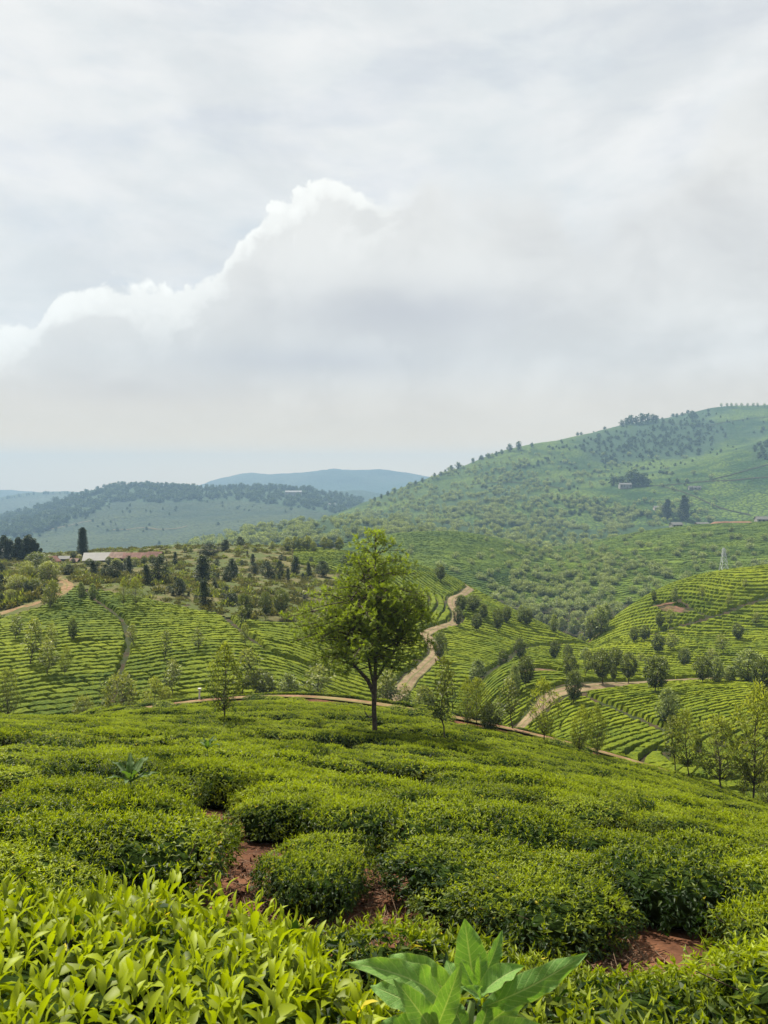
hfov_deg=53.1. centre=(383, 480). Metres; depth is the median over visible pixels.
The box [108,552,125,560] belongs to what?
house
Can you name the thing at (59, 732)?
tea bush
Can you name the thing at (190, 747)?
tea bush
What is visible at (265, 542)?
pollarded tree
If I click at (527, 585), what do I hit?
pollarded tree
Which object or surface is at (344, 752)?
tea bush
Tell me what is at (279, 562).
juniper tree
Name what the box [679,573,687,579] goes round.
pollarded tree
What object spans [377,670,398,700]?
slender tree
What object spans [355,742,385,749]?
tea bush
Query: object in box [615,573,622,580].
pollarded tree
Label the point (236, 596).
juniper tree
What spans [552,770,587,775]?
tea bush
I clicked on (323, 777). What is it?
tea bush
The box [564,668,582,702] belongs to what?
round tree
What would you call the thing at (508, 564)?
pollarded tree
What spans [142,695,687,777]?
footpath
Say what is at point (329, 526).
wooded ridge
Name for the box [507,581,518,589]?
pollarded tree
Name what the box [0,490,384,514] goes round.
ridge
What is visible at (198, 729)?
tea bush
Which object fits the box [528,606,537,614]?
pollarded tree
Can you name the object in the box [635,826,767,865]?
tea bush
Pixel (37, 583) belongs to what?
round tree
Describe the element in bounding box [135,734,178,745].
tea bush
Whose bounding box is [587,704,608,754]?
open tree
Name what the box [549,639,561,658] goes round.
round tree
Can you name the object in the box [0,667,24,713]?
open tree
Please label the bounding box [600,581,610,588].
pollarded tree
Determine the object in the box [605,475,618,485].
ridge tree
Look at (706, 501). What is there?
hill path
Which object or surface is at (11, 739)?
tea bush
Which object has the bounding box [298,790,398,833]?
tea bush
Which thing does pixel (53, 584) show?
shade tree
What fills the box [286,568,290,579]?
juniper tree
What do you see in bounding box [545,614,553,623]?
round tree
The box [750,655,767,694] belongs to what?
round tree
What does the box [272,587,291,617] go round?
round tree
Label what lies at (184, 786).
tea bush
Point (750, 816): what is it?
tea bush
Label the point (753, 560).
pollarded tree
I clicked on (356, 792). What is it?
tea bush
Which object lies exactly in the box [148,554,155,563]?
round tree
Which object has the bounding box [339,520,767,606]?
tea field
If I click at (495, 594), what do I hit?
pollarded tree
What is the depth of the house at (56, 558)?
187.38 m
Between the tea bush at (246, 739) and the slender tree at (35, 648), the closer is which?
the tea bush at (246, 739)
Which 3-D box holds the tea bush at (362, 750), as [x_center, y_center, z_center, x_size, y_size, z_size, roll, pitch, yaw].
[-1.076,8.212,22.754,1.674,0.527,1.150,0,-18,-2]
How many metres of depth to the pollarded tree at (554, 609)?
268.87 m
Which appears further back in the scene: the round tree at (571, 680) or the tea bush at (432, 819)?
the round tree at (571, 680)
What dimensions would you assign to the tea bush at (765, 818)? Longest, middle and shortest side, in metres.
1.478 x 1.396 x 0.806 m
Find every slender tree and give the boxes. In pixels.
[8,615,25,638]
[20,617,49,663]
[37,639,60,673]
[45,623,58,654]
[126,623,137,642]
[158,629,173,660]
[160,658,183,692]
[190,627,205,649]
[233,646,262,693]
[236,605,246,629]
[239,622,249,644]
[301,663,335,693]
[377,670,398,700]
[377,675,396,699]
[394,682,412,702]
[423,656,458,737]
[494,676,523,730]
[582,649,592,675]
[634,653,647,661]
[660,714,685,770]
[662,609,677,627]
[664,632,683,648]
[697,585,705,596]
[704,648,720,663]
[713,633,731,651]
[726,593,732,605]
[733,758,754,797]
[751,612,762,624]
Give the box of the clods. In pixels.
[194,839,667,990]
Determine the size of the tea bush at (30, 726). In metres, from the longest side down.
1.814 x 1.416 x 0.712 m
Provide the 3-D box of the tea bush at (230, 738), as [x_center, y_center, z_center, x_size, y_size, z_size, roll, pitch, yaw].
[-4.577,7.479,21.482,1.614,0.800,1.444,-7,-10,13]
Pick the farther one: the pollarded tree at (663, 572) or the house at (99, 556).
the pollarded tree at (663, 572)
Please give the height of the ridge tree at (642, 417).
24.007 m
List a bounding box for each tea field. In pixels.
[0,546,593,727]
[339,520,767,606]
[471,658,767,801]
[576,564,767,671]
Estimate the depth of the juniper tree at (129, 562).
142.66 m
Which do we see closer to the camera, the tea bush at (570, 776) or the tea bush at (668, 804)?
the tea bush at (668, 804)
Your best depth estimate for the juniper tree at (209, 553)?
187.49 m
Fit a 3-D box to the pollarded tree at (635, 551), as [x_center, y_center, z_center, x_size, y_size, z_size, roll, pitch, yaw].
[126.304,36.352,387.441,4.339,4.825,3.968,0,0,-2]
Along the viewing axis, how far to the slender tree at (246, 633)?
80.39 m
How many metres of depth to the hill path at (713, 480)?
933.81 m
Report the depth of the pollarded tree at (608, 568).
342.78 m
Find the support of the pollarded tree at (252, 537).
on the wooded ridge at (329, 526)
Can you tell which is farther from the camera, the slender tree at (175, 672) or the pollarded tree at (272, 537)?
the pollarded tree at (272, 537)
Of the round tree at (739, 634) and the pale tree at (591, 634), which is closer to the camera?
the round tree at (739, 634)
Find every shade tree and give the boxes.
[42,579,62,607]
[283,537,289,549]
[288,536,298,551]
[296,538,304,549]
[302,535,311,548]
[310,541,316,550]
[318,536,329,547]
[327,539,333,548]
[334,537,343,548]
[410,684,434,706]
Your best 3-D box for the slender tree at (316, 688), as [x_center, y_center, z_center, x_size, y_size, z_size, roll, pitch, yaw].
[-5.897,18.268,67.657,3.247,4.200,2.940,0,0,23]
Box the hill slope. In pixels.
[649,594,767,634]
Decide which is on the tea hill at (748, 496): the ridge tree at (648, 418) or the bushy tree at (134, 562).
the ridge tree at (648, 418)
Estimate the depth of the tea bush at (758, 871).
7.04 m
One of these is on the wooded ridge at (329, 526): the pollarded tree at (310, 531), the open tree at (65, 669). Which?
the pollarded tree at (310, 531)
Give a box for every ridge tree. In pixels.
[514,441,521,449]
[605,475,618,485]
[619,470,638,484]
[627,415,634,424]
[627,468,644,485]
[637,472,647,485]
[638,413,646,423]
[644,413,651,422]
[645,478,651,485]
[688,410,694,417]
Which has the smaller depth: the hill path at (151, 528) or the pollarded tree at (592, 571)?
the pollarded tree at (592, 571)
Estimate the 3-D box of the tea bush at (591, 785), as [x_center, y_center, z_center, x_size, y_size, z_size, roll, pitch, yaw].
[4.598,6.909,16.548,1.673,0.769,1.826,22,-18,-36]
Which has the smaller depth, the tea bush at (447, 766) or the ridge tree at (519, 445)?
the tea bush at (447, 766)
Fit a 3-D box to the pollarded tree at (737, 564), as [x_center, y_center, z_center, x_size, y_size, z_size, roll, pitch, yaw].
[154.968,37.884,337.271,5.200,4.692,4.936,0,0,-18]
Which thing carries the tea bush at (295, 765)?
on the ground at (675, 941)
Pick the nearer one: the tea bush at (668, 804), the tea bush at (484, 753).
the tea bush at (668, 804)
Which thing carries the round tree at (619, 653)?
on the terrace ground at (642, 759)
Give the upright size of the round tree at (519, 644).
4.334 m
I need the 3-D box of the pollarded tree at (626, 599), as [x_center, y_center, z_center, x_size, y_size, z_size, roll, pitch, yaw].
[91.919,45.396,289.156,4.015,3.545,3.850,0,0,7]
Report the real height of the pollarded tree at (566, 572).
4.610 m
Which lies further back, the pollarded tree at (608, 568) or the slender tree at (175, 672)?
the pollarded tree at (608, 568)
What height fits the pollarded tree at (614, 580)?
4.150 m
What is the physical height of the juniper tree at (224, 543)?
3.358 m
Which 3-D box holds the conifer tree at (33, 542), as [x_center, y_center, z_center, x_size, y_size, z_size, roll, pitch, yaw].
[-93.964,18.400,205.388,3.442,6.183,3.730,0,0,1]
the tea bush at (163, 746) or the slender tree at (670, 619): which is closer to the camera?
the tea bush at (163, 746)
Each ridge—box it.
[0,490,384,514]
[200,517,668,547]
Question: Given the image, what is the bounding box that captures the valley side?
[332,547,643,637]
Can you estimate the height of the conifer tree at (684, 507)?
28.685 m
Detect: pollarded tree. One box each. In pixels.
[205,538,213,543]
[249,535,259,542]
[261,538,270,544]
[268,535,277,542]
[277,533,285,540]
[296,529,306,536]
[306,529,314,535]
[313,535,320,541]
[315,528,322,535]
[328,531,338,539]
[336,517,344,524]
[343,531,352,538]
[347,525,357,532]
[405,525,412,531]
[450,551,459,558]
[477,551,484,558]
[485,568,494,575]
[489,592,499,599]
[491,581,499,588]
[499,585,509,592]
[504,559,514,566]
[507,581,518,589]
[507,590,518,597]
[515,585,527,592]
[521,580,531,588]
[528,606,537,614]
[529,539,537,545]
[537,601,549,611]
[541,595,549,601]
[542,574,551,580]
[545,587,554,595]
[550,608,559,614]
[551,574,558,581]
[551,595,562,606]
[554,583,564,591]
[554,587,564,595]
[556,560,564,566]
[561,593,569,599]
[561,600,569,609]
[564,569,574,577]
[565,599,575,607]
[566,581,574,588]
[570,591,581,598]
[570,611,578,617]
[573,577,582,582]
[574,604,586,610]
[576,609,583,617]
[585,562,593,569]
[586,576,596,583]
[587,598,597,607]
[589,548,595,554]
[589,567,596,574]
[589,576,600,583]
[591,592,600,600]
[596,586,606,594]
[600,544,609,550]
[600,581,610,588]
[605,565,615,571]
[606,575,615,582]
[607,594,615,601]
[610,577,619,583]
[612,605,621,614]
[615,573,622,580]
[623,596,631,604]
[628,585,638,591]
[630,548,638,554]
[630,576,641,583]
[637,589,646,595]
[639,557,649,564]
[646,568,658,574]
[648,564,657,571]
[648,578,661,585]
[658,567,666,574]
[660,570,667,576]
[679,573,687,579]
[692,563,699,569]
[708,544,717,550]
[709,561,717,568]
[730,562,743,567]
[750,558,760,564]
[760,533,767,539]
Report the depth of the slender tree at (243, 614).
91.06 m
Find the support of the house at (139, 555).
on the scrubland
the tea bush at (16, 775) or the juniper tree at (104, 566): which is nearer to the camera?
the tea bush at (16, 775)
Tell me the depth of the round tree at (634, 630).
138.89 m
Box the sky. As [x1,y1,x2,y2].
[0,0,767,491]
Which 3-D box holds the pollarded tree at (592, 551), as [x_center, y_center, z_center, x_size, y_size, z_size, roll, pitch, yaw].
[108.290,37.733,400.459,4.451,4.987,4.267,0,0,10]
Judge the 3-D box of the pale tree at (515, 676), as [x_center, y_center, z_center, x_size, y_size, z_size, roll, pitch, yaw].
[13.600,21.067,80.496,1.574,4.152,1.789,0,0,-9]
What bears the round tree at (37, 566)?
on the hillside
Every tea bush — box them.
[0,728,28,749]
[0,743,48,756]
[0,751,48,769]
[0,762,10,770]
[0,764,55,793]
[0,789,86,841]
[0,805,151,887]
[0,806,163,850]
[0,839,141,906]
[0,860,41,890]
[0,860,403,1023]
[0,862,82,978]
[0,876,207,949]
[1,727,34,746]
[1,774,106,806]
[9,752,56,769]
[12,723,61,730]
[13,733,95,751]
[17,775,132,797]
[18,725,65,733]
[22,749,75,759]
[25,729,88,743]
[28,749,124,778]
[30,745,82,754]
[31,771,151,804]
[41,747,125,768]
[48,808,247,905]
[53,725,89,732]
[53,781,205,825]
[64,733,119,748]
[68,743,145,756]
[70,727,131,743]
[74,742,138,752]
[93,753,173,780]
[96,725,133,728]
[102,751,164,766]
[104,728,141,738]
[109,737,158,748]
[111,727,155,739]
[116,770,217,812]
[126,801,244,869]
[127,743,193,762]
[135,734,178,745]
[136,723,180,727]
[137,724,167,732]
[138,745,187,752]
[143,909,395,1020]
[151,729,174,735]
[157,731,213,744]
[157,754,272,809]
[158,726,185,733]
[166,725,218,737]
[167,736,222,746]
[169,742,220,758]
[172,755,217,762]
[185,740,235,749]
[194,726,240,736]
[195,745,278,760]
[203,733,247,742]
[214,753,286,769]
[217,739,252,745]
[218,765,321,806]
[222,789,334,843]
[223,777,352,829]
[229,743,277,756]
[234,738,274,743]
[245,737,283,749]
[247,742,284,749]
[247,755,328,781]
[248,844,380,924]
[251,826,377,897]
[256,748,323,766]
[260,742,325,760]
[271,738,324,746]
[278,739,323,749]
[287,742,332,754]
[287,771,371,792]
[291,793,416,857]
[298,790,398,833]
[304,755,378,776]
[305,906,626,1023]
[316,753,367,765]
[316,945,745,1023]
[318,785,395,806]
[321,742,353,750]
[323,749,367,760]
[331,771,433,797]
[342,748,372,753]
[342,750,388,758]
[351,754,392,761]
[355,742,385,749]
[357,756,406,784]
[364,750,399,756]
[365,744,412,754]
[367,844,549,910]
[370,829,563,904]
[375,781,488,813]
[377,794,514,865]
[378,738,419,748]
[380,753,439,765]
[381,758,450,785]
[392,752,435,759]
[397,743,431,751]
[398,859,595,950]
[400,746,444,757]
[413,740,448,750]
[424,770,493,785]
[427,748,473,759]
[428,756,468,762]
[429,760,491,781]
[432,757,476,767]
[432,782,506,800]
[435,777,527,804]
[441,742,481,758]
[441,866,650,965]
[455,763,490,770]
[458,753,503,766]
[473,766,527,778]
[475,750,507,757]
[475,800,598,858]
[477,797,563,816]
[479,801,593,837]
[482,780,543,805]
[485,752,534,768]
[499,845,641,913]
[508,765,550,776]
[511,957,750,1023]
[516,769,580,785]
[521,784,587,810]
[527,761,558,772]
[533,793,638,836]
[542,778,592,794]
[549,771,578,775]
[550,772,578,779]
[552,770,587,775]
[554,824,679,858]
[557,785,624,798]
[564,778,625,794]
[565,775,624,786]
[569,838,759,939]
[574,774,617,783]
[574,786,656,820]
[576,779,627,792]
[581,774,632,787]
[602,775,640,782]
[612,786,649,797]
[612,808,694,846]
[616,780,660,791]
[616,790,672,803]
[619,783,650,791]
[625,787,644,792]
[625,926,767,1023]
[630,797,702,813]
[635,800,695,818]
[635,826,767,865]
[644,782,679,790]
[645,789,682,795]
[646,789,701,800]
[646,812,767,852]
[648,800,691,814]
[651,791,727,815]
[663,788,706,801]
[681,806,756,829]
[696,887,767,968]
[701,848,767,932]
[714,807,767,825]
[715,798,766,812]
[719,821,766,834]
[734,826,767,849]
[744,809,767,815]
[751,820,767,829]
[758,815,767,825]
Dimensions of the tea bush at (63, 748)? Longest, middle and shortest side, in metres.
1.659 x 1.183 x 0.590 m
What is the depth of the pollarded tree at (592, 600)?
285.22 m
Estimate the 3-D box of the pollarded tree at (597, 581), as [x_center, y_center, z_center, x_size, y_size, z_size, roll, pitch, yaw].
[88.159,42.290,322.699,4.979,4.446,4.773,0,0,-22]
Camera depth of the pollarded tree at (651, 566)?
339.18 m
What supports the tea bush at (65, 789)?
on the ground at (675, 941)
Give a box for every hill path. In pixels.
[113,526,185,529]
[470,482,565,488]
[638,476,767,486]
[659,485,750,514]
[664,417,761,425]
[711,464,767,479]
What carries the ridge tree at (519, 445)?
on the tea hill at (748, 496)
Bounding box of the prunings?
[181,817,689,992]
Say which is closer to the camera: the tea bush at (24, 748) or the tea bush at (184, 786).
the tea bush at (184, 786)
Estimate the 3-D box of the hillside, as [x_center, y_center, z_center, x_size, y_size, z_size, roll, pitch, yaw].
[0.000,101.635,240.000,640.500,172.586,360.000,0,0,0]
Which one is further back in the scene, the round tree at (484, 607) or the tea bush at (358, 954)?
the round tree at (484, 607)
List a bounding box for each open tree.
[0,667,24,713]
[58,646,73,675]
[116,577,128,605]
[128,577,145,606]
[137,675,167,703]
[202,641,247,714]
[456,676,480,722]
[461,676,492,725]
[525,676,563,741]
[568,704,594,749]
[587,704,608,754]
[667,708,707,776]
[686,713,756,788]
[721,676,767,799]
[755,748,767,803]
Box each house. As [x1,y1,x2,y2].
[48,556,61,562]
[58,556,70,560]
[82,552,110,562]
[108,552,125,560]
[122,552,146,559]
[145,551,163,557]
[285,491,301,495]
[618,483,631,488]
[669,522,683,526]
[753,516,767,521]
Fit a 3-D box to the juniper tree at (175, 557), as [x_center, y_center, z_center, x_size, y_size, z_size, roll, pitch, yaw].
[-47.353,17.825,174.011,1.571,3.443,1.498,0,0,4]
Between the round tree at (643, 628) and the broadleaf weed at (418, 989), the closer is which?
the broadleaf weed at (418, 989)
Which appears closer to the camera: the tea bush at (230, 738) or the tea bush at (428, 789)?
the tea bush at (428, 789)
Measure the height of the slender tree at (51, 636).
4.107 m
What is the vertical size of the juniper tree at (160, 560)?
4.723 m
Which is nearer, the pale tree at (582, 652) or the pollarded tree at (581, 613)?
the pale tree at (582, 652)
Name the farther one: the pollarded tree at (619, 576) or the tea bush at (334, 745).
the pollarded tree at (619, 576)
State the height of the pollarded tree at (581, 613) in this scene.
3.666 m
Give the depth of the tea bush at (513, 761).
23.70 m
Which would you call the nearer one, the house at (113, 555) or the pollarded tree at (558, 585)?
the house at (113, 555)
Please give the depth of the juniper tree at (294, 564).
165.07 m
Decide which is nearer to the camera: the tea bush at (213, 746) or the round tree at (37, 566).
the tea bush at (213, 746)
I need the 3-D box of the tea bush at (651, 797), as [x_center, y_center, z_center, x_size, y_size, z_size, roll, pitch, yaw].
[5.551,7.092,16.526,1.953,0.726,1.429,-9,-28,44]
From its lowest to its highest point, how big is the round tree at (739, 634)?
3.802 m
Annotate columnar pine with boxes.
[76,527,88,556]
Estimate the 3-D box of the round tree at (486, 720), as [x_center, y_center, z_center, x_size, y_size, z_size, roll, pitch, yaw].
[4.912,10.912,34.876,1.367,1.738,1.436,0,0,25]
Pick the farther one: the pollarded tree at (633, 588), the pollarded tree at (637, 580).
the pollarded tree at (637, 580)
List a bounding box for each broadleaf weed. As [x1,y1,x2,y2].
[105,752,160,794]
[196,735,220,756]
[346,918,587,1023]
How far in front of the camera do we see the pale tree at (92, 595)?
101.84 m
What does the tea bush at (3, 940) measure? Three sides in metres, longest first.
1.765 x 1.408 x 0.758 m
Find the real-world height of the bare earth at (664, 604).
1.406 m
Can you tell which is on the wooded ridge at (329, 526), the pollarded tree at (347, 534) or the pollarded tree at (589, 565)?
the pollarded tree at (347, 534)
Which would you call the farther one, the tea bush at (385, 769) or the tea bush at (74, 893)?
the tea bush at (385, 769)
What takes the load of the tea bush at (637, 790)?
on the ground at (675, 941)
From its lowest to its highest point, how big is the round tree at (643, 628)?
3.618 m
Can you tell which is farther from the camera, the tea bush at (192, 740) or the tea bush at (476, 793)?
the tea bush at (192, 740)
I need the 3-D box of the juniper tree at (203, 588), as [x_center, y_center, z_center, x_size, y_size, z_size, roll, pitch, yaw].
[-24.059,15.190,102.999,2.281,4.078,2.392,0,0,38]
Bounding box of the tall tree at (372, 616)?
[278,526,439,730]
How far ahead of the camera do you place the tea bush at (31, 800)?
8.09 m
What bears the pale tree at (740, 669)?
on the tea field at (637, 739)
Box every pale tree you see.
[76,581,86,596]
[88,583,97,599]
[276,673,301,692]
[468,659,486,684]
[507,662,520,695]
[515,605,525,622]
[534,612,544,622]
[546,613,558,631]
[556,616,568,631]
[567,617,581,636]
[578,633,585,640]
[578,647,591,659]
[580,615,598,640]
[590,605,609,633]
[596,603,612,622]
[653,686,684,720]
[670,586,678,600]
[710,656,725,681]
[721,665,736,680]
[730,647,766,681]
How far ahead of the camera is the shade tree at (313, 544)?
204.68 m
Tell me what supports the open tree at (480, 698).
on the ground at (675, 941)
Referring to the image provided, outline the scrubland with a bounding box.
[0,545,340,623]
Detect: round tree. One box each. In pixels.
[25,551,51,565]
[28,578,41,589]
[34,561,54,575]
[40,557,57,569]
[67,618,77,638]
[70,551,76,557]
[85,558,92,565]
[105,556,111,565]
[140,556,147,564]
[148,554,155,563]
[236,593,252,621]
[250,669,276,693]
[258,591,272,618]
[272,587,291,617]
[432,630,448,659]
[433,564,446,580]
[452,605,463,623]
[454,594,466,609]
[465,594,481,610]
[470,612,482,630]
[478,603,487,617]
[478,702,508,729]
[491,607,504,630]
[497,648,508,665]
[501,605,511,622]
[512,637,526,657]
[517,655,535,687]
[523,608,533,624]
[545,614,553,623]
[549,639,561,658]
[562,653,579,675]
[563,644,573,658]
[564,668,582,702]
[578,615,589,634]
[590,648,614,683]
[608,647,622,666]
[609,663,616,678]
[618,652,639,682]
[628,626,639,641]
[639,625,650,639]
[642,654,672,691]
[651,590,656,601]
[651,634,665,651]
[655,612,664,625]
[677,647,692,664]
[691,655,712,681]
[732,622,744,638]
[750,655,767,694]
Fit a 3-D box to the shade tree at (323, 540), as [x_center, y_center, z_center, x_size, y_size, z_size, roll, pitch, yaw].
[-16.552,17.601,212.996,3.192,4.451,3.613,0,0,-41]
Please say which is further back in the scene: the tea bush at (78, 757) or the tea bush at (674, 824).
the tea bush at (78, 757)
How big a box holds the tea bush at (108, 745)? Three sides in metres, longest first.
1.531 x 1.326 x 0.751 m
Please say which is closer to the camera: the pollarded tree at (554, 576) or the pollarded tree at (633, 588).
the pollarded tree at (633, 588)
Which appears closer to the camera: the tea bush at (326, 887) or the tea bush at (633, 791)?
the tea bush at (326, 887)
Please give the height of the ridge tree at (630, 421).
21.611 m
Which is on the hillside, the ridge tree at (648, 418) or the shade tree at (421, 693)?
the shade tree at (421, 693)
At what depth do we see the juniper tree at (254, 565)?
161.75 m
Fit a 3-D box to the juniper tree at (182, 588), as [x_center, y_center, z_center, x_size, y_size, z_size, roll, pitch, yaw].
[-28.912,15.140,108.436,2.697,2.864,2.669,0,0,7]
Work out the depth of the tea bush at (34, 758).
14.60 m
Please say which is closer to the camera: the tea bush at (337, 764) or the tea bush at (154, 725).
the tea bush at (337, 764)
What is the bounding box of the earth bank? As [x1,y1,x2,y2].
[710,521,750,523]
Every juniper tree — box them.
[0,563,5,571]
[21,580,32,592]
[63,564,74,574]
[89,560,99,573]
[100,564,109,575]
[106,559,123,577]
[125,555,133,573]
[142,564,152,582]
[150,555,170,581]
[169,577,186,595]
[172,552,177,563]
[192,555,214,580]
[197,579,213,604]
[198,542,220,555]
[218,539,229,550]
[221,566,233,580]
[224,592,237,604]
[226,558,238,577]
[231,593,238,603]
[236,536,246,545]
[247,562,259,572]
[249,554,255,563]
[258,561,276,577]
[275,560,285,577]
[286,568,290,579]
[290,556,301,574]
[306,562,311,575]
[314,560,331,576]
[339,551,358,564]
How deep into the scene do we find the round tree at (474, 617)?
132.99 m
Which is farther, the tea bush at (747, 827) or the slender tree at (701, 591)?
the slender tree at (701, 591)
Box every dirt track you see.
[0,575,74,614]
[380,584,473,700]
[516,678,709,727]
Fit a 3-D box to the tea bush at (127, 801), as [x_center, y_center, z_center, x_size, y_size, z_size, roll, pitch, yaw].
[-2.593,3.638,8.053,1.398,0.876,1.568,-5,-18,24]
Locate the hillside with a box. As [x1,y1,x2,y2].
[28,551,570,702]
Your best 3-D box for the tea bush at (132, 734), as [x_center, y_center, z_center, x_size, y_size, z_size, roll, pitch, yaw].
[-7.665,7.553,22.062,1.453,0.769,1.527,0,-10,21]
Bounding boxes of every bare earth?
[654,602,674,606]
[659,606,688,612]
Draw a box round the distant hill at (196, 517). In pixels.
[0,487,364,552]
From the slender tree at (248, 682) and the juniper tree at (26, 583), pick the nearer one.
the slender tree at (248, 682)
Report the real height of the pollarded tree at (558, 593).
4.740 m
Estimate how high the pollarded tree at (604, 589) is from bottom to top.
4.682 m
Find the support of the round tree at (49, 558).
on the hillside
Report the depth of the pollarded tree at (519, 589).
307.14 m
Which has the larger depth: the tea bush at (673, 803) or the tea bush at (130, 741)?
the tea bush at (130, 741)
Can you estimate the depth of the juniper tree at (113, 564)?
121.96 m
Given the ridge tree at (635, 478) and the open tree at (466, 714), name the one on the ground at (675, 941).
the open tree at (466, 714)
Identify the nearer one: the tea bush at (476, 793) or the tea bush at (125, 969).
the tea bush at (125, 969)
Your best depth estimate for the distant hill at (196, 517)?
1431.04 m
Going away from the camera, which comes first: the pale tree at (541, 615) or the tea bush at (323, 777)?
the tea bush at (323, 777)
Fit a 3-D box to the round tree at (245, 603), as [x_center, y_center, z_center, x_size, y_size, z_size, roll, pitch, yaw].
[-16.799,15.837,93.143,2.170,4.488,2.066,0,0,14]
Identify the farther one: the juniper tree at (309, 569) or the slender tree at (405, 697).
the juniper tree at (309, 569)
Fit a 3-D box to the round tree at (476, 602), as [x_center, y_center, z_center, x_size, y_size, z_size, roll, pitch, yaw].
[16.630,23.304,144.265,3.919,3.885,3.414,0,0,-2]
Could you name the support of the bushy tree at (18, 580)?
on the scrubland
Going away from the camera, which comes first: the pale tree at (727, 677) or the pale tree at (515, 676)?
the pale tree at (515, 676)
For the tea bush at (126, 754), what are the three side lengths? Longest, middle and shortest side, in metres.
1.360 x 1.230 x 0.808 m
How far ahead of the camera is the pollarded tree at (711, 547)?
382.99 m
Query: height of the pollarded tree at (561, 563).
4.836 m
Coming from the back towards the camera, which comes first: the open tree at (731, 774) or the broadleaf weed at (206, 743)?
the open tree at (731, 774)
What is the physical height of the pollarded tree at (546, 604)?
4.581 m
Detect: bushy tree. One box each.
[2,574,29,588]
[4,589,16,597]
[16,560,36,573]
[18,564,35,574]
[36,560,60,580]
[68,693,96,714]
[96,669,143,708]
[131,557,138,566]
[156,686,172,700]
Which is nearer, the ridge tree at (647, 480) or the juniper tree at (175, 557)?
the juniper tree at (175, 557)
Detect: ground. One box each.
[0,697,738,990]
[492,668,767,761]
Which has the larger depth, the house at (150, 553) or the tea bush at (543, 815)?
the house at (150, 553)
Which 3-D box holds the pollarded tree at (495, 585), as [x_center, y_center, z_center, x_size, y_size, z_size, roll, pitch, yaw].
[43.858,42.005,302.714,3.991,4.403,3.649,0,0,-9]
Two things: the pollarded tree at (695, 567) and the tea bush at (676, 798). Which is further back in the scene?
the pollarded tree at (695, 567)
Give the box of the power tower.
[719,548,728,569]
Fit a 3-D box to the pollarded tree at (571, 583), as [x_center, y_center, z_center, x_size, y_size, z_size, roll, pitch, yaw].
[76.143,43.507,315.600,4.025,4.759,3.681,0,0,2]
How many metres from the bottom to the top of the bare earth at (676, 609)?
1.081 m
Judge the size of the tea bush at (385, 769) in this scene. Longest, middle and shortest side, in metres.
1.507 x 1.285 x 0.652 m
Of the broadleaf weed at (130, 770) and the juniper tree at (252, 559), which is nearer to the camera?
the broadleaf weed at (130, 770)
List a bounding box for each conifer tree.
[0,535,8,558]
[0,538,11,558]
[6,540,14,559]
[10,537,22,557]
[18,535,33,559]
[27,546,32,557]
[29,538,37,551]
[32,543,38,558]
[661,498,673,518]
[677,494,691,520]
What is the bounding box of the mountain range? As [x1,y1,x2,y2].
[0,469,429,496]
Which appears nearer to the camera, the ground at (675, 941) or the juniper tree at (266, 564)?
the ground at (675, 941)
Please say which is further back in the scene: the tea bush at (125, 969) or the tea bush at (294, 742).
the tea bush at (294, 742)
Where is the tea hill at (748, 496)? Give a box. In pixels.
[299,405,767,545]
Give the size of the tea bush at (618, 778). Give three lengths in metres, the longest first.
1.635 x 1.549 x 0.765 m
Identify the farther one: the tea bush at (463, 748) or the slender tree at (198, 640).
the slender tree at (198, 640)
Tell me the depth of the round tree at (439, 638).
105.30 m
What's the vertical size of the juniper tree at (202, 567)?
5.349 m
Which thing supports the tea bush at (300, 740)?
on the ground at (675, 941)
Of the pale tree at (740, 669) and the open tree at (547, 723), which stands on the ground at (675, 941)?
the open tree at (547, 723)
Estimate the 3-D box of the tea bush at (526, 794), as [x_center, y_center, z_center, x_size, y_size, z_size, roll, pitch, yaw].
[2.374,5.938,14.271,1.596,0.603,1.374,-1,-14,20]
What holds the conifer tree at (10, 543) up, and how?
on the scrubland
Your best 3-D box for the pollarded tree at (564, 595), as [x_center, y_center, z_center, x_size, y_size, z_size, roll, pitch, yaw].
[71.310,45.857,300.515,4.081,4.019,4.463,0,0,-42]
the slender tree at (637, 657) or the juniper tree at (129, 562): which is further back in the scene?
the juniper tree at (129, 562)
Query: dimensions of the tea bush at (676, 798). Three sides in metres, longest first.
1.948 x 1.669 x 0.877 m
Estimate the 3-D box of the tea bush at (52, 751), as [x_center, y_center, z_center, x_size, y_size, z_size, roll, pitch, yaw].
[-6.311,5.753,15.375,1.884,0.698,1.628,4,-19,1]
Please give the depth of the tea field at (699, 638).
152.53 m

